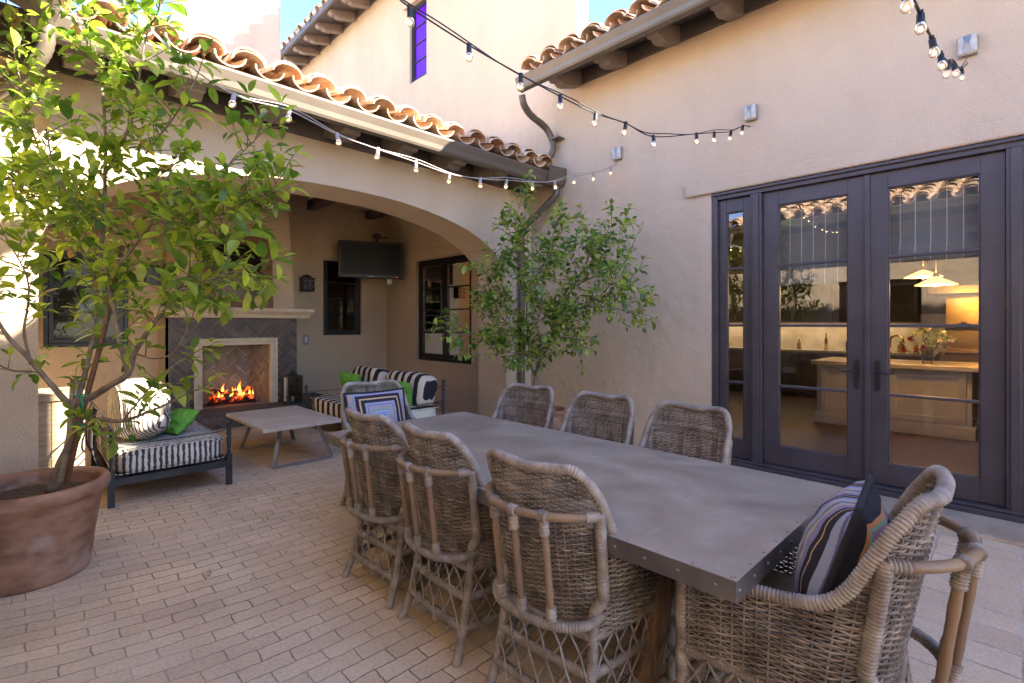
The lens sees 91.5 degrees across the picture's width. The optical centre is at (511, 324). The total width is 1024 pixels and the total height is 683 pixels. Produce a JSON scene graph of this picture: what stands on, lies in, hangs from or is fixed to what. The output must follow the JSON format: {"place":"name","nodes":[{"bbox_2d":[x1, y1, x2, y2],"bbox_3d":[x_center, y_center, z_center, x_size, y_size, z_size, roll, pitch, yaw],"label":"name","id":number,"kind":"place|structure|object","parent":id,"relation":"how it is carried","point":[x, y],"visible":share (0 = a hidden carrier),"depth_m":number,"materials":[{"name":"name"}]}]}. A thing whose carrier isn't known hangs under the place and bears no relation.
{"place":"outdoors","nodes":[
{"label":"outdoors","id":0,"kind":"place"},
{"bbox_2d":[0,0,60,98],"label":"house wing","id":1,"kind":"structure","parent":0,"point":[43,46],"depth_m":2.99,"materials":[{"name":"beige paint"}]},
{"bbox_2d":[0,0,634,44],"label":"sky","id":2,"kind":"structure","parent":0,"point":[293,13],"materials":[{"name":"white"}]},
{"bbox_2d":[0,406,1023,682],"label":"ground","id":3,"kind":"structure","parent":0,"point":[130,604],"depth_m":2.52,"materials":[{"name":"brick"}]},
{"bbox_2d":[0,466,110,597],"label":"terracotta pot","id":4,"kind":"object","parent":3,"relation":"on","point":[46,540],"visible":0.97,"depth_m":2.70,"materials":[{"name":"ceramic"}]},
{"bbox_2d":[56,379,78,481],"bbox_3d":[-2.442,0.582,2.747,0.050,0.557,0.100,0,0,23],"label":"wooden stake","id":5,"kind":"object","parent":4,"relation":"in","point":[63,465],"visible":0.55,"depth_m":2.73,"materials":[{"name":"brown wood"}]},
{"bbox_2d":[0,0,312,493],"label":"citrus tree","id":6,"kind":"object","parent":4,"relation":"in","point":[36,176],"visible":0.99,"depth_m":2.61,"materials":[{"name":"green plant"}]},
{"bbox_2d":[70,393,88,426],"bbox_3d":[-2.244,0.450,2.604,0.078,0.175,0.144,0,0,-66],"label":"plant tie","id":7,"kind":"object","parent":6,"relation":"attached to","point":[80,396],"visible":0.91,"depth_m":2.58,"materials":[{"name":"green plastic"}]},
{"bbox_2d":[63,245,125,483],"bbox_3d":[-2.302,0.205,2.760,0.266,1.310,0.044,0,0,-44],"label":"wooden stake","id":8,"kind":"object","parent":6,"relation":"attached to","point":[75,444],"visible":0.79,"depth_m":2.74,"materials":[{"name":"brown wood"}]},
{"bbox_2d":[38,387,84,468],"bbox_3d":[-3.838,0.990,4.215,0.330,0.860,0.555,0,0,-44],"label":"wooden console","id":9,"kind":"object","parent":3,"relation":"on","point":[51,435],"visible":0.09,"depth_m":4.00,"materials":[{"name":"white wood"}]},
{"bbox_2d":[85,401,231,508],"bbox_3d":[-3.319,1.066,4.620,0.941,0.708,1.438,0,0,-44],"label":"daybed","id":10,"kind":"object","parent":3,"relation":"on","point":[194,446],"visible":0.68,"depth_m":4.20,"materials":[{"name":"white fabric"}]},
{"bbox_2d":[107,378,171,439],"bbox_3d":[-3.361,0.757,4.490,0.427,0.531,1.063,0,0,-44],"label":"bolster cushion","id":11,"kind":"object","parent":10,"relation":"on","point":[150,426],"visible":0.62,"depth_m":4.17,"materials":[{"name":"white fabric"}]},
{"bbox_2d":[161,408,199,434],"bbox_3d":[-3.068,0.887,4.577,0.300,0.183,0.280,0,40,21],"label":"throw pillow","id":12,"kind":"object","parent":10,"relation":"on","point":[182,419],"visible":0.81,"depth_m":4.52,"materials":[{"name":"green fabric"}]},
{"bbox_2d":[150,0,323,429],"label":"fireplace","id":13,"kind":"object","parent":3,"relation":"on","point":[258,349],"visible":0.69,"depth_m":7.41,"materials":[{"name":"tile"}]},
{"bbox_2d":[207,396,255,406],"bbox_3d":[-4.152,1.139,7.410,0.600,0.103,0.295,0,0,-44],"label":"fire grate","id":14,"kind":"object","parent":13,"relation":"in","point":[235,401],"visible":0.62,"depth_m":7.31,"materials":[{"name":"black metal"}]},
{"bbox_2d":[209,393,247,401],"bbox_3d":[-4.213,1.085,7.429,0.503,0.098,0.096,0,0,-40],"label":"fire log","id":15,"kind":"object","parent":14,"relation":"on","point":[211,397],"visible":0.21,"depth_m":7.27,"materials":[{"name":"brown wood"}]},
{"bbox_2d":[218,381,253,396],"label":"flames","id":16,"kind":"object","parent":15,"relation":"on","point":[238,389],"visible":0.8,"depth_m":7.44,"materials":[{"name":"yellow"}]},
{"bbox_2d":[214,394,253,402],"bbox_3d":[-4.093,1.093,7.351,0.093,0.093,0.525,0,0,42],"label":"fire log","id":17,"kind":"object","parent":14,"relation":"on","point":[233,397],"visible":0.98,"depth_m":7.32,"materials":[{"name":"brown wood"}]},
{"bbox_2d":[210,388,236,395],"bbox_3d":[-4.235,1.021,7.323,0.356,0.176,0.073,0,0,-18],"label":"fire log","id":18,"kind":"object","parent":17,"relation":"on","point":[214,391],"visible":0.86,"depth_m":7.28,"materials":[{"name":"brown wood"}]},
{"bbox_2d":[223,386,250,396],"bbox_3d":[-4.099,1.014,7.455,0.080,0.145,0.408,0,0,26],"label":"fire log","id":19,"kind":"object","parent":17,"relation":"on","point":[244,389],"visible":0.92,"depth_m":7.43,"materials":[{"name":"brown wood"}]},
{"bbox_2d":[202,232,272,307],"bbox_3d":[-3.964,-0.765,7.246,0.920,1.060,0.100,0,0,-44],"label":"mirror","id":20,"kind":"object","parent":13,"relation":"on","point":[240,293],"visible":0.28,"depth_m":7.30,"materials":[{"name":"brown mirror"}]},
{"bbox_2d":[283,367,302,404],"bbox_3d":[-3.299,0.920,7.509,0.220,0.543,0.220,0,0,-44],"label":"lantern","id":21,"kind":"object","parent":13,"relation":"on","point":[299,388],"visible":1,"depth_m":7.49,"materials":[{"name":"black metal"}]},
{"bbox_2d":[0,0,566,475],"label":"loggia building","id":22,"kind":"structure","parent":3,"relation":"on","point":[354,190],"depth_m":5.43,"materials":[{"name":"beige paint"}]},
{"bbox_2d":[38,250,42,349],"bbox_3d":[-6.003,-0.305,6.179,0.290,1.250,0.030,0,0,-44],"label":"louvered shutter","id":23,"kind":"object","parent":22,"relation":"attached to","point":[41,328],"visible":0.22,"depth_m":6.26,"materials":[{"name":"brown wood"}]},
{"bbox_2d":[43,249,127,346],"bbox_3d":[-5.696,-0.330,6.695,0.866,1.256,0.080,0,0,-44],"label":"window","id":24,"kind":"structure","parent":22,"relation":"in","point":[48,322],"depth_m":6.46,"materials":[{"name":"black paint"}]},
{"bbox_2d":[144,264,164,284],"bbox_3d":[-5.076,-0.708,7.069,0.230,0.295,0.220,0,0,-44],"label":"wall lantern","id":25,"kind":"object","parent":22,"relation":"attached to","point":[152,280],"depth_m":7.01,"materials":[{"name":"black paint"}]},
{"bbox_2d":[303,335,308,344],"bbox_3d":[-3.567,0.270,8.644,0.110,0.170,0.019,0,0,-44],"label":"wall switch","id":26,"kind":"object","parent":22,"relation":"attached to","point":[305,339],"depth_m":8.64,"materials":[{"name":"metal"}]},
{"bbox_2d":[299,274,315,291],"bbox_3d":[-3.523,-0.708,8.584,0.230,0.295,0.220,0,0,-44],"label":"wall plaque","id":27,"kind":"object","parent":22,"relation":"attached to","point":[306,282],"depth_m":8.54,"materials":[{"name":"black paint"}]},
{"bbox_2d":[323,260,359,334],"bbox_3d":[-3.147,-0.470,9.180,0.726,1.336,0.080,0,0,-44],"label":"window","id":28,"kind":"structure","parent":22,"relation":"in","point":[356,331],"depth_m":9.10,"materials":[{"name":"black paint"}]},
{"bbox_2d":[338,233,402,283],"bbox_3d":[-2.562,-1.170,9.028,1.110,0.900,0.385,0,0,-20],"label":"television","id":29,"kind":"object","parent":22,"relation":"hanging from","point":[376,259],"visible":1,"depth_m":8.85,"materials":[{"name":"black paint"}]},
{"bbox_2d":[226,405,341,468],"bbox_3d":[-2.502,1.209,5.431,0.780,0.418,1.230,0,0,-44],"label":"coffee table","id":30,"kind":"object","parent":3,"relation":"on","point":[279,420],"visible":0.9,"depth_m":5.26,"materials":[{"name":"concrete"}]},
{"bbox_2d":[304,380,444,425],"bbox_3d":[-1.855,1.040,6.537,0.918,0.760,2.058,0,0,-44],"label":"daybed","id":31,"kind":"object","parent":3,"relation":"on","point":[328,404],"visible":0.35,"depth_m":6.39,"materials":[{"name":"white fabric"}]},
{"bbox_2d":[339,371,360,392],"bbox_3d":[-2.244,0.829,6.962,0.360,0.340,0.174,7,21,24],"label":"throw pillow","id":32,"kind":"object","parent":31,"relation":"on","point":[345,377],"visible":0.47,"depth_m":6.88,"materials":[{"name":"green fabric"}]},
{"bbox_2d":[351,365,389,391],"bbox_3d":[-2.026,0.827,7.122,0.304,0.447,0.894,12,-9,-44],"label":"back cushion","id":33,"kind":"object","parent":31,"relation":"on","point":[368,374],"visible":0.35,"depth_m":6.90,"materials":[{"name":"white fabric"}]},
{"bbox_2d":[387,381,412,405],"bbox_3d":[-1.371,0.844,6.096,0.360,0.340,0.175,7,21,24],"label":"throw pillow","id":34,"kind":"object","parent":31,"relation":"on","point":[407,387],"visible":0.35,"depth_m":6.00,"materials":[{"name":"green fabric"}]},
{"bbox_2d":[385,371,437,406],"bbox_3d":[-1.320,0.828,6.392,0.303,0.450,0.974,12,-9,-44],"label":"back cushion","id":35,"kind":"object","parent":31,"relation":"on","point":[423,386],"visible":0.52,"depth_m":6.08,"materials":[{"name":"white fabric"}]},
{"bbox_2d":[339,379,416,529],"bbox_3d":[-0.989,0.943,3.873,0.600,0.972,0.720,0,0,-40],"label":"wicker armchair","id":36,"kind":"object","parent":3,"relation":"on","point":[347,387],"visible":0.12,"depth_m":4.00,"materials":[{"name":"brown wicker"}]},
{"bbox_2d":[343,387,406,425],"bbox_3d":[-1.054,0.746,3.922,0.516,0.457,0.178,0,-15,-41],"label":"throw pillow","id":37,"kind":"object","parent":36,"relation":"on","point":[390,403],"visible":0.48,"depth_m":3.90,"materials":[{"name":"fabric"}]},
{"bbox_2d":[339,407,465,609],"bbox_3d":[-0.606,0.943,2.829,0.570,0.972,0.720,0,0,44],"label":"wicker armchair","id":38,"kind":"object","parent":3,"relation":"on","point":[379,491],"visible":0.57,"depth_m":2.60,"materials":[{"name":"brown wicker"}]},
{"bbox_2d":[395,420,539,666],"bbox_3d":[-0.200,0.943,2.414,0.720,0.972,0.570,0,0,-42],"label":"wicker armchair","id":39,"kind":"object","parent":3,"relation":"on","point":[457,533],"visible":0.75,"depth_m":2.18,"materials":[{"name":"brown wicker"}]},
{"bbox_2d":[492,383,554,428],"bbox_3d":[-0.016,0.943,3.603,0.558,0.972,0.720,0,0,40],"label":"wicker armchair","id":40,"kind":"object","parent":3,"relation":"on","point":[504,403],"visible":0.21,"depth_m":3.81,"materials":[{"name":"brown wicker"}]},
{"bbox_2d":[525,405,565,429],"bbox_3d":[0.386,1.210,5.935,0.520,0.420,0.520,0,0,-44],"label":"terracotta pot","id":41,"kind":"object","parent":3,"relation":"on","point":[559,413],"visible":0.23,"depth_m":5.77,"materials":[{"name":"ceramic"}]},
{"bbox_2d":[426,169,659,400],"bbox_3d":[0.370,-0.272,5.372,2.368,2.752,1.171,0,0,13],"label":"corner tree","id":42,"kind":"object","parent":41,"relation":"in","point":[499,341],"visible":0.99,"depth_m":5.28,"materials":[{"name":"green plant"}]},
{"bbox_2d":[485,447,675,682],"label":"wicker armchair","id":43,"kind":"object","parent":3,"relation":"on","point":[597,592],"visible":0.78,"depth_m":1.72,"materials":[{"name":"wicker"}]},
{"bbox_2d":[326,412,841,682],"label":"dining table","id":44,"kind":"object","parent":3,"relation":"on","point":[731,533],"visible":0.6,"depth_m":1.92,"materials":[{"name":"concrete"}]},
{"bbox_2d":[558,391,634,444],"bbox_3d":[0.444,0.943,3.131,0.558,0.972,0.720,0,0,44],"label":"wicker armchair","id":45,"kind":"object","parent":3,"relation":"on","point":[624,434],"visible":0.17,"depth_m":3.33,"materials":[{"name":"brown wicker"}]},
{"bbox_2d":[281,0,1023,523],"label":"courtyard house","id":46,"kind":"structure","parent":3,"relation":"on","point":[865,108],"depth_m":5.09,"materials":[{"name":"beige paint"}]},
{"bbox_2d":[412,0,426,82],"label":"window","id":47,"kind":"structure","parent":46,"relation":"in","point":[419,30],"depth_m":9.06,"materials":[{"name":"purple glass"}]},
{"bbox_2d":[419,255,470,363],"bbox_3d":[-1.121,-0.245,8.513,0.080,1.766,1.551,0,0,-44],"label":"window","id":48,"kind":"structure","parent":46,"relation":"in","point":[440,280],"depth_m":8.61,"materials":[{"name":"glass"}]},
{"bbox_2d":[612,146,621,164],"bbox_3d":[1.240,-1.992,5.909,0.072,0.215,0.116,0,0,-44],"label":"wall light","id":49,"kind":"object","parent":46,"relation":"attached to","point":[616,153],"visible":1,"depth_m":5.89,"materials":[{"name":"metal"}]},
{"bbox_2d":[118,0,616,190],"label":"string lights","id":50,"kind":"object","parent":49,"relation":"hanging from","point":[337,134],"visible":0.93,"depth_m":3.47,"materials":[{"name":"plastic"}]},
{"bbox_2d":[744,103,757,125],"bbox_3d":[2.301,-2.014,4.821,0.072,0.215,0.116,0,0,-44],"label":"wall light","id":51,"kind":"object","parent":46,"relation":"attached to","point":[750,112],"visible":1,"depth_m":4.80,"materials":[{"name":"metal"}]},
{"bbox_2d":[400,0,750,147],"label":"string lights","id":52,"kind":"object","parent":51,"relation":"hanging from","point":[410,10],"visible":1,"depth_m":2.94,"materials":[{"name":"black rubber"}]},
{"bbox_2d":[781,196,846,286],"bbox_3d":[2.787,-0.800,4.613,0.047,0.880,0.766,0,0,-44],"label":"roman shade","id":53,"kind":"object","parent":46,"relation":"attached to","point":[814,231],"visible":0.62,"depth_m":4.61,"materials":[{"name":"fabric"}]},
{"bbox_2d":[763,174,869,479],"bbox_3d":[2.716,0.034,4.508,0.117,2.592,0.853,0,0,-44],"label":"door","id":54,"kind":"structure","parent":46,"relation":"in","point":[856,464],"depth_m":4.39,"materials":[{"name":"paint"}]},
{"bbox_2d":[729,256,978,393],"bbox_3d":[6.914,-0.058,9.046,0.650,2.844,7.100,0,0,-44],"label":"kitchen counter","id":55,"kind":"object","parent":46,"relation":"on","point":[805,303],"visible":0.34,"depth_m":9.86,"materials":[{"name":"stone"}]},
{"bbox_2d":[797,339,800,348],"bbox_3d":[5.857,0.409,10.180,0.080,0.200,0.080,0,0,-44],"label":"bottle","id":56,"kind":"object","parent":55,"relation":"on","point":[798,344],"visible":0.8,"depth_m":10.15,"materials":[{"name":"glass"}]},
{"bbox_2d":[824,333,827,349],"bbox_3d":[6.192,0.339,9.836,0.060,0.340,0.060,0,0,-44],"label":"bottle","id":57,"kind":"object","parent":55,"relation":"on","point":[826,343],"visible":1,"depth_m":9.82,"materials":[{"name":"glass"}]},
{"bbox_2d":[904,260,942,278],"bbox_3d":[5.190,-1.122,6.300,0.390,1.095,0.390,0,0,-44],"label":"pendant lamp","id":58,"kind":"object","parent":46,"relation":"hanging from","point":[923,272],"visible":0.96,"depth_m":6.27,"materials":[{"name":"white"}]},
{"bbox_2d":[890,176,978,264],"bbox_3d":[3.372,-0.870,4.014,0.047,0.740,0.761,0,0,-44],"label":"roman shade","id":59,"kind":"object","parent":46,"relation":"attached to","point":[938,216],"visible":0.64,"depth_m":4.00,"materials":[{"name":"fabric"}]},
{"bbox_2d":[914,261,957,285],"bbox_3d":[4.842,-1.050,5.700,0.390,1.240,0.390,0,0,-44],"label":"pendant lamp","id":60,"kind":"object","parent":46,"relation":"hanging from","point":[936,280],"visible":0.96,"depth_m":5.67,"materials":[{"name":"white"}]},
{"bbox_2d":[870,151,1005,506],"bbox_3d":[3.292,0.034,3.917,0.117,2.592,0.828,0,0,-44],"label":"door","id":61,"kind":"structure","parent":46,"relation":"in","point":[989,487],"depth_m":3.75,"materials":[{"name":"paint"}]},
{"bbox_2d":[925,256,978,296],"bbox_3d":[7.992,-1.060,7.932,0.660,1.200,2.140,0,0,-44],"label":"range hood","id":62,"kind":"object","parent":46,"relation":"attached to","point":[963,273],"visible":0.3,"depth_m":8.21,"materials":[{"name":"beige metal"}]},
{"bbox_2d":[938,296,978,408],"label":"kitchen range","id":63,"kind":"structure","parent":46,"relation":"on","point":[959,309],"depth_m":8.53,"materials":[{"name":"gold metal"}]},
{"bbox_2d":[945,328,978,329],"bbox_3d":[8.135,0.075,8.037,0.190,0.030,1.750,0,0,-44],"label":"kitchen shelf","id":64,"kind":"object","parent":63,"relation":"attached to","point":[962,328],"visible":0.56,"depth_m":8.43,"materials":[{"name":"brown wood"}]},
{"bbox_2d":[957,33,977,62],"bbox_3d":[3.384,-2.044,3.710,0.072,0.215,0.116,0,0,-44],"label":"wall light","id":65,"kind":"object","parent":46,"relation":"attached to","point":[967,46],"visible":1,"depth_m":3.69,"materials":[{"name":"metal"}]},
{"bbox_2d":[899,0,967,80],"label":"string lights","id":66,"kind":"object","parent":65,"relation":"hanging from","point":[950,64],"visible":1,"depth_m":2.14,"materials":[{"name":"black rubber"}]},
{"bbox_2d":[638,400,732,619],"bbox_3d":[0.856,0.943,2.708,0.720,0.972,0.558,0,0,-41],"label":"wicker armchair","id":67,"kind":"object","parent":3,"relation":"on","point":[649,438],"visible":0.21,"depth_m":2.88,"materials":[{"name":"brown wicker"}]},
{"bbox_2d":[675,465,987,682],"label":"wicker armchair","id":68,"kind":"object","parent":3,"relation":"on","point":[757,633],"visible":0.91,"depth_m":1.34,"materials":[{"name":"brown wicker"}]},
{"bbox_2d":[793,474,889,639],"bbox_3d":[1.009,0.702,1.528,0.220,0.426,0.416,22,14,38],"label":"throw pillow","id":69,"kind":"object","parent":68,"relation":"on","point":[843,528],"visible":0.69,"depth_m":1.41,"materials":[{"name":"fabric"}]},
{"bbox_2d":[578,434,1023,547],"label":"path","id":70,"kind":"structure","parent":0,"point":[999,530],"depth_m":3.46,"materials":[{"name":"beige brick"}]},
{"bbox_2d":[811,357,978,441],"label":"kitchen island","id":71,"kind":"structure","parent":0,"point":[949,419],"depth_m":6.18,"materials":[{"name":"paint"}]},
{"bbox_2d":[890,335,904,361],"bbox_3d":[5.103,0.323,6.645,0.084,0.362,0.182,0,0,-70],"label":"kitchen faucet","id":72,"kind":"object","parent":71,"relation":"on","point":[903,341],"visible":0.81,"depth_m":6.63,"materials":[{"name":"gold metal"}]},
{"bbox_2d":[898,327,959,363],"bbox_3d":[5.328,0.262,6.390,0.595,0.486,0.403,0,0,31],"label":"flower vase","id":73,"kind":"object","parent":71,"relation":"on","point":[925,337],"visible":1,"depth_m":6.37,"materials":[{"name":"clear glass"}]},
{"bbox_2d":[897,341,902,351],"bbox_3d":[7.009,0.409,8.998,0.100,0.200,0.100,0,0,-44],"label":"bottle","id":74,"kind":"object","parent":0,"point":[899,345],"visible":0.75,"depth_m":8.99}
]}

